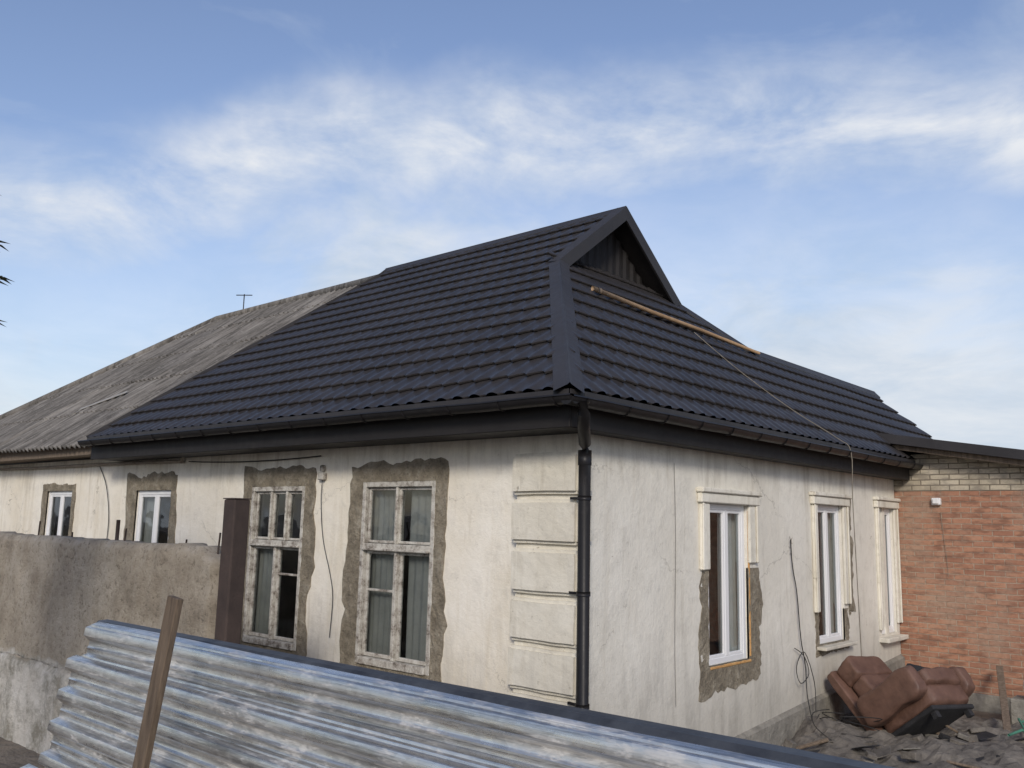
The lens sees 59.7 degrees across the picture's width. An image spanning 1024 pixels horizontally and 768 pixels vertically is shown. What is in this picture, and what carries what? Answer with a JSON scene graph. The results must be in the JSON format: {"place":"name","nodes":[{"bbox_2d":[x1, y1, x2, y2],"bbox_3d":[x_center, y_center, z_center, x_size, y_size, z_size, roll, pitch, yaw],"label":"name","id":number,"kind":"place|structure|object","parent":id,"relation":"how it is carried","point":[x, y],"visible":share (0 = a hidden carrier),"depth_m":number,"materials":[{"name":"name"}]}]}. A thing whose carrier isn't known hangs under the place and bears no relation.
{"place":"outdoors","nodes":[
{"label":"outdoors","id":0,"kind":"place"},
{"bbox_2d":[0,458,90,465],"bbox_3d":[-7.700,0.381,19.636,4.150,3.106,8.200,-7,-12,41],"label":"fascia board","id":1,"kind":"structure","parent":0,"point":[46,461],"depth_m":19.47,"materials":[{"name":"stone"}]},
{"bbox_2d":[0,710,1010,767],"bbox_3d":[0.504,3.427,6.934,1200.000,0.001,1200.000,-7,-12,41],"label":"ground","id":2,"kind":"structure","parent":0,"point":[14,755],"depth_m":8.60,"materials":[{"name":"soil"}]},
{"bbox_2d":[0,240,13,326],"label":"walnut tree","id":3,"kind":"object","parent":2,"relation":"on","point":[3,278],"visible":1,"depth_m":6.10,"materials":[{"name":"green plant"}]},
{"bbox_2d":[0,652,70,753],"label":"ledge","id":4,"kind":"object","parent":2,"relation":"on","point":[30,705],"visible":0.39,"depth_m":8.91,"materials":[{"name":"concrete"}]},
{"bbox_2d":[0,531,220,670],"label":"concrete wall","id":5,"kind":"structure","parent":2,"relation":"on","point":[59,594],"depth_m":8.61,"materials":[{"name":"concrete"}]},
{"bbox_2d":[115,520,120,539],"bbox_3d":[-3.826,1.468,8.644,0.035,0.300,0.040,-7,-12,41],"label":"rebar stub","id":6,"kind":"object","parent":5,"relation":"attached to","point":[117,531],"visible":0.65,"depth_m":8.64,"materials":[{"name":"metal"}]},
{"bbox_2d":[217,533,220,553],"bbox_3d":[-2.440,1.349,7.423,0.036,0.221,0.018,-7,-12,41],"label":"rebar stub","id":7,"kind":"object","parent":5,"relation":"on","point":[219,543],"visible":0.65,"depth_m":7.42,"materials":[{"name":"metal"}]},
{"bbox_2d":[132,595,182,767],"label":"wooden stake","id":8,"kind":"object","parent":2,"relation":"on","point":[156,689],"visible":1,"depth_m":3.63,"materials":[{"name":"brown wood"}]},
{"bbox_2d":[214,498,251,643],"bbox_3d":[-2.208,2.116,6.888,0.170,2.450,0.150,-7,-12,41],"label":"steel post","id":9,"kind":"object","parent":2,"relation":"on","point":[228,624],"visible":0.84,"depth_m":6.94,"materials":[{"name":"metal"}]},
{"bbox_2d":[0,433,580,694],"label":"front wall","id":10,"kind":"structure","parent":2,"relation":"on","point":[479,592],"depth_m":9.26,"materials":[{"name":"beige paint"}]},
{"bbox_2d":[39,483,75,535],"bbox_3d":[-7.188,2.553,13.983,1.308,2.010,0.039,-7,-12,41],"label":"bare render patch","id":11,"kind":"object","parent":10,"relation":"attached to","point":[53,487],"visible":0.42,"depth_m":14.23,"materials":[{"name":"concrete"}]},
{"bbox_2d":[46,491,71,535],"bbox_3d":[-7.114,2.554,14.003,0.950,1.730,0.070,-7,-12,41],"label":"window frame","id":12,"kind":"object","parent":10,"relation":"attached to","point":[61,493],"visible":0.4,"depth_m":14.15,"materials":[{"name":"plastic"}]},
{"bbox_2d":[48,495,71,535],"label":"window sashes","id":13,"kind":"object","parent":12,"relation":"in","point":[62,514],"depth_m":14.08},
{"bbox_2d":[54,497,71,535],"bbox_3d":[-6.641,2.648,14.531,0.990,1.770,1.239,-7,-12,41],"label":"room interior","id":14,"kind":"object","parent":10,"relation":"attached to","point":[67,516],"depth_m":14.58,"materials":[{"name":"black"}]},
{"bbox_2d":[0,457,184,469],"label":"wall gas pipe","id":15,"kind":"object","parent":10,"relation":"attached to","point":[109,463],"depth_m":13.10,"materials":[{"name":"metal"}]},
{"bbox_2d":[100,467,108,538],"bbox_3d":[-5.961,1.894,12.966,0.460,1.405,0.022,-7,-12,41],"label":"wall cable","id":16,"kind":"object","parent":10,"relation":"attached to","point":[108,503],"depth_m":12.87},
{"bbox_2d":[143,497,154,542],"bbox_3d":[-5.015,2.097,12.306,0.265,1.170,0.031,-7,-12,41],"label":"curtain","id":17,"kind":"object","parent":10,"relation":"hanging from","point":[149,520],"visible":0.41,"depth_m":12.34,"materials":[{"name":"fabric"}]},
{"bbox_2d":[123,471,177,542],"bbox_3d":[-4.917,2.273,11.997,1.520,2.196,0.039,-7,-12,41],"label":"bare render patch","id":18,"kind":"object","parent":10,"relation":"attached to","point":[154,480],"visible":0.42,"depth_m":12.18,"materials":[{"name":"concrete"}]},
{"bbox_2d":[135,490,170,542],"bbox_3d":[-4.824,2.297,11.997,0.980,1.720,0.070,-7,-12,41],"label":"window frame","id":19,"kind":"object","parent":10,"relation":"attached to","point":[157,492],"visible":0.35,"depth_m":12.11,"materials":[{"name":"plastic"}]},
{"bbox_2d":[138,495,170,542],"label":"window sashes","id":20,"kind":"object","parent":19,"relation":"in","point":[157,517],"depth_m":12.06,"materials":[{"name":"plastic"}]},
{"bbox_2d":[146,497,170,542],"bbox_3d":[-4.351,2.391,12.525,1.020,1.760,1.239,-7,-12,41],"label":"room interior","id":21,"kind":"object","parent":10,"relation":"attached to","point":[164,519],"depth_m":12.69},
{"bbox_2d":[0,285,356,452],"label":"old slate roof","id":22,"kind":"structure","parent":10,"relation":"on","point":[60,420],"depth_m":15.48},
{"bbox_2d":[0,446,91,463],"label":"old eaves","id":23,"kind":"object","parent":22,"relation":"attached to","point":[45,454],"visible":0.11,"depth_m":13.79,"materials":[{"name":"grey wood"}]},
{"bbox_2d":[79,390,128,409],"bbox_3d":[-6.824,0.276,14.899,0.985,0.330,0.080,-2,-9,20],"label":"loose slate piece","id":24,"kind":"object","parent":22,"relation":"on","point":[104,400],"visible":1,"depth_m":14.87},
{"bbox_2d":[0,317,215,419],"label":"old hip cap","id":25,"kind":"object","parent":22,"relation":"on","point":[78,381],"visible":0.53,"depth_m":18.15,"materials":[{"name":"stone"}]},
{"bbox_2d":[86,270,385,436],"bbox_3d":[-3.975,-0.564,13.691,4.391,3.197,0.020,6,-10,-29],"label":"seam edge","id":26,"kind":"object","parent":22,"relation":"attached to","point":[233,356],"visible":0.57,"depth_m":13.53,"materials":[{"name":"metal"}]},
{"bbox_2d":[215,274,377,319],"bbox_3d":[-4.084,-1.577,16.746,5.400,0.170,0.160,-7,-12,41],"label":"old ridge cap","id":27,"kind":"object","parent":22,"relation":"attached to","point":[309,294],"visible":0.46,"depth_m":16.54,"materials":[{"name":"metal"}]},
{"bbox_2d":[189,455,320,462],"bbox_3d":[-3.120,0.901,10.591,2.800,0.054,0.013,-7,-12,41],"label":"wall cable","id":28,"kind":"object","parent":10,"relation":"attached to","point":[255,461],"depth_m":10.48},
{"bbox_2d":[255,548,272,633],"bbox_3d":[-2.802,2.428,10.264,0.420,1.056,0.031,-7,-12,41],"label":"curtain","id":29,"kind":"object","parent":10,"relation":"hanging from","point":[263,594],"visible":0.42,"depth_m":10.33,"materials":[{"name":"fabric"}]},
{"bbox_2d":[242,486,304,650],"bbox_3d":[-2.661,2.042,10.059,1.050,1.760,0.137,-7,-12,41],"label":"window frame","id":30,"kind":"object","parent":10,"relation":"attached to","point":[269,641],"visible":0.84,"depth_m":10.05,"materials":[{"name":"wood"}]},
{"bbox_2d":[248,492,301,641],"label":"window sashes","id":31,"kind":"object","parent":30,"relation":"in","point":[277,594],"depth_m":10.13,"materials":[{"name":"wood"}]},
{"bbox_2d":[240,465,316,656],"bbox_3d":[-2.671,2.025,10.028,1.515,2.246,0.040,-7,-12,41],"label":"bare render patch","id":32,"kind":"object","parent":10,"relation":"attached to","point":[298,475],"visible":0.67,"depth_m":9.75,"materials":[{"name":"concrete"}]},
{"bbox_2d":[261,494,301,638],"bbox_3d":[-2.166,2.141,10.612,1.090,1.800,1.239,-7,-12,41],"label":"room interior","id":33,"kind":"object","parent":10,"relation":"attached to","point":[286,622],"depth_m":10.79,"materials":[{"name":"black"}]},
{"bbox_2d":[317,465,326,479],"bbox_3d":[-2.045,0.955,9.618,0.100,0.160,0.060,-7,-12,41],"label":"junction box","id":34,"kind":"object","parent":10,"relation":"attached to","point":[322,474],"visible":1,"depth_m":9.60,"materials":[{"name":"white paint"}]},
{"bbox_2d":[321,480,332,637],"bbox_3d":[-1.960,1.808,9.397,0.299,1.651,0.018,-7,-12,41],"label":"wall cable","id":35,"kind":"object","parent":10,"relation":"attached to","point":[327,563],"depth_m":9.37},
{"bbox_2d":[367,490,395,654],"bbox_3d":[-1.292,1.911,9.003,0.389,1.754,0.031,-7,-12,41],"label":"curtain","id":36,"kind":"object","parent":10,"relation":"hanging from","point":[379,616],"visible":0.68,"depth_m":9.02,"materials":[{"name":"fabric"}]},
{"bbox_2d":[339,457,449,681],"bbox_3d":[-1.163,1.851,8.708,1.566,2.239,0.040,-7,-12,41],"label":"bare render patch","id":37,"kind":"object","parent":10,"relation":"attached to","point":[437,470],"visible":0.81,"depth_m":8.76,"materials":[{"name":"concrete"}]},
{"bbox_2d":[355,481,435,675],"bbox_3d":[-1.120,1.852,8.713,1.080,1.790,0.137,-7,-12,41],"label":"window frame","id":38,"kind":"object","parent":10,"relation":"attached to","point":[396,548],"visible":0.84,"depth_m":8.71,"materials":[{"name":"wood"}]},
{"bbox_2d":[362,487,431,665],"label":"window sashes","id":39,"kind":"object","parent":38,"relation":"in","point":[399,613],"depth_m":8.79,"materials":[{"name":"wood"}]},
{"bbox_2d":[400,490,411,657],"bbox_3d":[-0.625,1.950,9.266,1.120,1.830,1.239,-7,-12,41],"label":"room interior","id":40,"kind":"object","parent":10,"relation":"attached to","point":[407,512],"depth_m":9.53,"materials":[{"name":"black"}]},
{"bbox_2d":[406,490,431,660],"bbox_3d":[-0.839,1.859,8.606,0.475,1.754,0.031,-7,-12,41],"label":"curtain","id":41,"kind":"object","parent":10,"relation":"hanging from","point":[417,596],"visible":0.45,"depth_m":8.66,"materials":[{"name":"fabric"}]},
{"bbox_2d":[20,619,894,767],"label":"corrugated metal sheet","id":42,"kind":"object","parent":2,"relation":"on","point":[225,704],"visible":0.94,"depth_m":3.32,"materials":[{"name":"metal"}]},
{"bbox_2d":[513,494,577,702],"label":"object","id":43,"kind":"object","parent":2,"relation":"on","point":[542,596],"visible":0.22,"depth_m":7.38,"materials":[{"name":"paint"}]},
{"bbox_2d":[507,644,589,698],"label":"quoin block","id":44,"kind":"structure","parent":43,"relation":"attached to","point":[544,671],"depth_m":7.23,"materials":[{"name":"paint"}]},
{"bbox_2d":[509,596,590,647],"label":"quoin block","id":45,"kind":"structure","parent":43,"relation":"attached to","point":[547,622],"depth_m":7.29,"materials":[{"name":"paint"}]},
{"bbox_2d":[510,692,589,709],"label":"quoin block","id":46,"kind":"structure","parent":43,"relation":"attached to","point":[538,698],"depth_m":7.25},
{"bbox_2d":[511,548,590,596],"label":"quoin block","id":47,"kind":"structure","parent":43,"relation":"attached to","point":[545,571],"depth_m":7.35,"materials":[{"name":"paint"}]},
{"bbox_2d":[511,499,591,544],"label":"quoin block","id":48,"kind":"structure","parent":43,"relation":"attached to","point":[547,521],"depth_m":7.41,"materials":[{"name":"paint"}]},
{"bbox_2d":[512,452,591,494],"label":"quoin block","id":49,"kind":"structure","parent":43,"relation":"attached to","point":[547,473],"depth_m":7.48,"materials":[{"name":"paint"}]},
{"bbox_2d":[576,401,590,704],"bbox_3d":[0.533,1.764,6.783,0.115,3.219,0.565,1,-9,5],"label":"downpipe","id":50,"kind":"object","parent":2,"relation":"on","point":[583,576],"visible":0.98,"depth_m":6.99,"materials":[{"name":"metal"}]},
{"bbox_2d":[575,703,589,709],"bbox_3d":[0.543,2.494,6.903,0.114,0.035,0.114,-7,-12,41],"label":"downpipe collar","id":51,"kind":"object","parent":50,"relation":"attached to","point":[582,706],"visible":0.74,"depth_m":6.86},
{"bbox_2d":[576,591,590,596],"bbox_3d":[0.563,1.655,7.035,0.114,0.035,0.114,-7,-12,41],"label":"downpipe collar","id":52,"kind":"object","parent":50,"relation":"attached to","point":[584,594],"visible":0.92,"depth_m":6.99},
{"bbox_2d":[577,496,590,499],"bbox_3d":[0.580,0.914,7.151,0.114,0.035,0.114,-7,-12,41],"label":"downpipe collar","id":53,"kind":"object","parent":50,"relation":"attached to","point":[583,497],"visible":0.9,"depth_m":7.10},
{"bbox_2d":[578,450,591,464],"bbox_3d":[0.588,0.596,7.202,0.112,0.120,0.112,-7,-12,41],"label":"downpipe collar","id":54,"kind":"object","parent":50,"relation":"attached to","point":[584,459],"visible":0.88,"depth_m":7.16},
{"bbox_2d":[581,434,900,736],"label":"side wall","id":55,"kind":"structure","parent":2,"relation":"on","point":[644,630],"depth_m":8.52,"materials":[{"name":"white paint"}]},
{"bbox_2d":[674,467,675,696],"bbox_3d":[1.511,1.837,8.258,0.010,2.200,0.034,-7,-12,41],"label":"wall cable","id":56,"kind":"object","parent":55,"relation":"attached to","point":[675,567],"depth_m":8.30,"materials":[{"name":"black plastic"}]},
{"bbox_2d":[709,513,717,654],"bbox_3d":[1.613,2.080,9.566,1.239,1.610,0.880,-7,-12,41],"label":"room interior","id":57,"kind":"object","parent":55,"relation":"attached to","point":[713,621],"depth_m":9.64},
{"bbox_2d":[717,513,736,653],"bbox_3d":[2.235,2.069,9.302,0.030,1.539,0.378,-7,-12,41],"label":"curtain","id":58,"kind":"object","parent":55,"relation":"hanging from","point":[732,596],"visible":0.45,"depth_m":9.35,"materials":[{"name":"fabric"}]},
{"bbox_2d":[709,503,745,664],"bbox_3d":[2.150,2.019,9.097,0.070,1.570,0.840,-7,-12,41],"label":"window frame","id":59,"kind":"object","parent":55,"relation":"attached to","point":[726,657],"visible":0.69,"depth_m":9.18,"materials":[{"name":"plastic"}]},
{"bbox_2d":[708,510,742,658],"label":"window sashes","id":60,"kind":"object","parent":59,"relation":"attached to","point":[738,513],"depth_m":9.14,"materials":[{"name":"plastic"}]},
{"bbox_2d":[711,525,751,669],"bbox_3d":[2.213,2.059,9.070,0.034,1.555,0.855,-7,-12,41],"label":"orange foam line","id":61,"kind":"object","parent":59,"relation":"attached to","point":[730,664],"visible":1,"depth_m":9.26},
{"bbox_2d":[696,487,762,569],"bbox_3d":[2.243,1.482,9.109,0.085,0.800,1.280,-7,-12,41],"label":"window surround","id":62,"kind":"object","parent":55,"relation":"attached to","point":[706,496],"visible":1,"depth_m":9.01,"materials":[{"name":"paint"}]},
{"bbox_2d":[698,568,762,702],"bbox_3d":[2.225,2.501,9.024,0.035,1.240,1.373,-7,-12,41],"label":"bare render patch","id":63,"kind":"object","parent":55,"relation":"attached to","point":[724,678],"visible":1,"depth_m":8.90,"materials":[{"name":"concrete"}]},
{"bbox_2d":[790,539,811,719],"bbox_3d":[3.296,2.767,10.035,0.181,2.002,0.272,-7,-12,41],"label":"wall cable","id":64,"kind":"object","parent":55,"relation":"attached to","point":[799,628],"depth_m":10.12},
{"bbox_2d":[794,648,815,710],"bbox_3d":[3.306,3.317,10.007,0.393,0.707,0.106,10,-12,-43],"label":"wall cable","id":65,"kind":"object","parent":55,"relation":"attached to","point":[808,672],"depth_m":10.07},
{"bbox_2d":[818,512,821,635],"bbox_3d":[3.334,2.393,11.490,1.239,1.690,0.840,-7,-12,41],"label":"room interior","id":66,"kind":"object","parent":55,"relation":"attached to","point":[820,623],"depth_m":11.44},
{"bbox_2d":[819,512,833,634],"bbox_3d":[3.954,2.383,11.224,0.031,1.617,0.328,-7,-12,41],"label":"curtain","id":67,"kind":"object","parent":55,"relation":"hanging from","point":[830,583],"visible":0.33,"depth_m":11.25,"materials":[{"name":"fabric"}]},
{"bbox_2d":[809,491,851,612],"bbox_3d":[3.957,2.061,10.992,0.085,1.420,1.160,-7,-12,41],"label":"window surround","id":68,"kind":"object","parent":55,"relation":"attached to","point":[826,498],"visible":1,"depth_m":11.02,"materials":[{"name":"paint"}]},
{"bbox_2d":[818,505,842,643],"bbox_3d":[3.870,2.332,11.021,0.070,1.650,0.800,-7,-12,41],"label":"window frame","id":69,"kind":"object","parent":55,"relation":"attached to","point":[840,636],"visible":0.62,"depth_m":11.11,"materials":[{"name":"white plastic"}]},
{"bbox_2d":[818,510,839,637],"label":"window sashes","id":70,"kind":"object","parent":69,"relation":"attached to","point":[825,579],"depth_m":11.06,"materials":[{"name":"white plastic"}]},
{"bbox_2d":[814,608,849,657],"bbox_3d":[3.917,3.026,10.888,0.035,0.520,1.079,-7,-12,41],"label":"bare render patch","id":71,"kind":"object","parent":55,"relation":"attached to","point":[846,632],"visible":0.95,"depth_m":10.72,"materials":[{"name":"concrete"}]},
{"bbox_2d":[849,499,855,614],"bbox_3d":[4.360,2.202,11.500,0.032,1.510,0.249,-7,-12,42],"label":"bare render patch","id":72,"kind":"object","parent":55,"relation":"attached to","point":[852,607],"visible":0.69,"depth_m":11.50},
{"bbox_2d":[817,634,908,650],"bbox_3d":[4.550,3.333,11.506,0.180,0.115,2.840,-7,-12,41],"label":"window sill","id":73,"kind":"structure","parent":55,"relation":"attached to","point":[886,639],"depth_m":11.08,"materials":[{"name":"paint"}]},
{"bbox_2d":[879,508,894,633],"bbox_3d":[5.183,2.604,12.485,0.070,1.710,0.590,-7,-12,41],"label":"window frame","id":74,"kind":"object","parent":55,"relation":"attached to","point":[892,629],"visible":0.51,"depth_m":12.64,"materials":[{"name":"white plastic"}]},
{"bbox_2d":[884,513,891,627],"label":"window sashes","id":75,"kind":"object","parent":74,"relation":"attached to","point":[888,569],"depth_m":12.63,"materials":[{"name":"white plastic"}]},
{"bbox_2d":[873,496,902,629],"bbox_3d":[5.266,2.486,12.431,0.085,1.790,0.910,-7,-12,41],"label":"window surround","id":76,"kind":"object","parent":55,"relation":"attached to","point":[886,502],"visible":1,"depth_m":12.54,"materials":[{"name":"paint"}]},
{"bbox_2d":[735,654,904,745],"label":"side plinth","id":77,"kind":"structure","parent":2,"relation":"on","point":[779,729],"depth_m":9.86,"materials":[{"name":"concrete"}]},
{"bbox_2d":[880,508,888,633],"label":"back walls","id":78,"kind":"structure","parent":2,"relation":"on","point":[884,572],"depth_m":12.41,"materials":[{"name":"white paint"}]},
{"bbox_2d":[91,405,909,479],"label":"boxed eaves","id":79,"kind":"object","parent":78,"relation":"on","point":[541,421],"visible":0.79,"depth_m":8.69,"materials":[{"name":"metal"}]},
{"bbox_2d":[77,393,577,445],"bbox_3d":[-2.742,0.473,9.557,8.603,0.094,0.148,-7,-12,41],"label":"front gutter","id":80,"kind":"object","parent":79,"relation":"attached to","point":[517,403],"visible":0.99,"depth_m":8.32,"materials":[{"name":"metal"}]},
{"bbox_2d":[561,394,923,469],"bbox_3d":[3.124,0.660,9.755,0.148,0.080,8.203,-7,-12,41],"label":"side gutter","id":81,"kind":"object","parent":80,"relation":"attached to","point":[623,409],"visible":0.97,"depth_m":8.37,"materials":[{"name":"metal"}]},
{"bbox_2d":[108,383,568,434],"bbox_3d":[-1.332,-0.804,11.386,8.430,3.116,4.070,-7,-12,41],"label":"roof underlay","id":82,"kind":"object","parent":79,"relation":"on","point":[489,394],"visible":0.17,"depth_m":8.06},
{"bbox_2d":[88,265,567,436],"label":"front roof tiles","id":83,"kind":"object","parent":82,"relation":"on","point":[482,337],"visible":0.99,"depth_m":10.19,"materials":[{"name":"metal"}]},
{"bbox_2d":[87,388,568,439],"bbox_3d":[-2.732,0.411,9.613,8.450,0.070,0.010,-7,-12,41],"label":"front drip edge","id":84,"kind":"object","parent":83,"relation":"attached to","point":[494,398],"visible":0.64,"depth_m":8.46,"materials":[{"name":"metal"}]},
{"bbox_2d":[306,216,605,318],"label":"front roof tiles","id":85,"kind":"object","parent":83,"relation":"on","point":[523,253],"visible":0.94,"depth_m":12.67,"materials":[{"name":"metal"}]},
{"bbox_2d":[382,206,625,272],"bbox_3d":[-0.308,-2.096,13.455,4.870,0.137,0.223,-7,-12,41],"label":"ridge cap","id":86,"kind":"object","parent":85,"relation":"on","point":[517,236],"visible":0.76,"depth_m":13.19,"materials":[{"name":"metal"}]},
{"bbox_2d":[549,257,584,395],"bbox_3d":[0.501,-0.710,8.771,0.240,2.202,3.634,1,-9,1],"label":"hip flashing","id":87,"kind":"object","parent":83,"relation":"attached to","point":[566,370],"visible":1,"depth_m":8.18,"materials":[{"name":"metal"}]},
{"bbox_2d":[577,231,644,286],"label":"gablet cladding","id":88,"kind":"structure","parent":82,"relation":"attached to","point":[608,253],"depth_m":12.04,"materials":[{"name":"metal"}]},
{"bbox_2d":[569,382,903,457],"bbox_3d":[3.392,-0.067,11.999,2.280,2.070,11.420,-7,-12,41],"label":"roof underlay side","id":89,"kind":"object","parent":79,"relation":"on","point":[571,386],"depth_m":8.38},
{"bbox_2d":[569,293,931,459],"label":"side roof tiles","id":90,"kind":"object","parent":89,"relation":"on","point":[624,354],"visible":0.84,"depth_m":10.09,"materials":[{"name":"metal"}]},
{"bbox_2d":[567,266,744,350],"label":"side roof tiles","id":91,"kind":"object","parent":90,"relation":"on","point":[583,282],"visible":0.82,"depth_m":11.26,"materials":[{"name":"metal"}]},
{"bbox_2d":[591,286,759,354],"bbox_3d":[2.228,-0.770,11.467,0.072,0.234,3.738,-7,-12,44],"label":"wooden pole","id":92,"kind":"object","parent":90,"relation":"on","point":[598,290],"visible":1,"depth_m":11.11,"materials":[{"name":"brown wood"}]},
{"bbox_2d":[680,305,750,352],"bbox_3d":[2.921,-0.779,12.735,1.151,0.721,0.183,3,-9,-8],"label":"hip flashing","id":93,"kind":"object","parent":90,"relation":"on","point":[709,324],"visible":0.65,"depth_m":12.68,"materials":[{"name":"metal"}]},
{"bbox_2d":[570,389,915,462],"bbox_3d":[3.145,0.596,9.847,0.010,0.050,8.150,-7,-12,41],"label":"side drip edge","id":94,"kind":"object","parent":90,"relation":"attached to","point":[636,404],"visible":0.64,"depth_m":8.52,"materials":[{"name":"metal"}]},
{"bbox_2d":[694,332,861,655],"bbox_3d":[3.296,1.282,10.870,2.011,3.994,0.584,1,-9,0],"label":"rope","id":95,"kind":"object","parent":90,"relation":"on","point":[852,479],"visible":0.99,"depth_m":10.72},
{"bbox_2d":[751,351,879,397],"bbox_3d":[5.045,-0.120,14.615,0.193,0.139,4.984,-7,-12,41],"label":"wing ridge cap","id":96,"kind":"object","parent":90,"relation":"on","point":[776,360],"visible":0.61,"depth_m":14.21,"materials":[{"name":"metal"}]},
{"bbox_2d":[827,656,974,736],"bbox_3d":[4.352,3.412,9.990,1.016,1.096,1.132,10,-50,-29],"label":"armchair","id":97,"kind":"object","parent":2,"relation":"on","point":[907,699],"visible":0.98,"depth_m":9.59,"materials":[{"name":"brown leather"}]},
{"bbox_2d":[906,663,926,670],"bbox_3d":[4.448,3.147,9.707,0.308,0.157,0.228,16,14,20],"label":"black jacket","id":98,"kind":"object","parent":97,"relation":"on","point":[917,667],"visible":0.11,"depth_m":9.71,"materials":[{"name":"fabric"}]},
{"bbox_2d":[781,709,1023,767],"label":"rubble heap","id":99,"kind":"object","parent":2,"relation":"on","point":[963,741],"visible":0.77,"depth_m":9.21,"materials":[{"name":"concrete"}]},
{"bbox_2d":[996,665,1011,730],"bbox_3d":[5.922,3.766,10.755,0.080,0.497,1.764,-3,-10,26],"label":"timber plank","id":100,"kind":"object","parent":99,"relation":"on","point":[1006,722],"visible":1,"depth_m":10.64,"materials":[{"name":"brown wood"}]},
{"bbox_2d":[1007,718,1023,735],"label":"garden hose","id":101,"kind":"object","parent":99,"relation":"on","point":[1021,722],"visible":1,"depth_m":9.50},
{"bbox_2d":[874,432,1023,714],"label":"brick annex","id":102,"kind":"object","parent":2,"relation":"on","point":[961,520],"visible":0.87,"depth_m":12.17,"materials":[{"name":"brick"}]},
{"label":"rear roof slope","id":103,"kind":"object","parent":102,"relation":"on","visible":0},
{"bbox_2d":[547,250,668,301],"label":"gablet roof tiles","id":104,"kind":"object","parent":103,"relation":"on","point":[598,272],"visible":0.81,"depth_m":11.71,"materials":[{"name":"metal"}]},
{"bbox_2d":[548,206,626,265],"bbox_3d":[0.977,-1.824,11.283,0.160,1.297,1.436,-7,-12,41],"label":"barge board","id":105,"kind":"object","parent":104,"relation":"on","point":[586,242],"visible":0.82,"depth_m":11.25,"materials":[{"name":"metal"}]},
{"bbox_2d":[614,222,670,301],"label":"gablet soffit","id":106,"kind":"structure","parent":104,"relation":"on","point":[634,252],"depth_m":12.29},
{"bbox_2d":[625,208,681,305],"bbox_3d":[1.927,-1.634,12.343,0.160,1.297,1.436,-7,-12,41],"label":"barge board","id":107,"kind":"object","parent":103,"relation":"attached to","point":[651,258],"visible":0.73,"depth_m":12.22,"materials":[{"name":"metal"}]},
{"bbox_2d":[1010,695,1023,724],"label":"concrete blocks","id":108,"kind":"object","parent":2,"relation":"on","point":[1016,706],"depth_m":10.61,"materials":[{"name":"concrete"}]},
{"bbox_2d":[0,0,1023,449],"label":"sky","id":109,"kind":"structure","parent":0,"point":[834,187],"materials":[{"name":"blue"}]}
]}

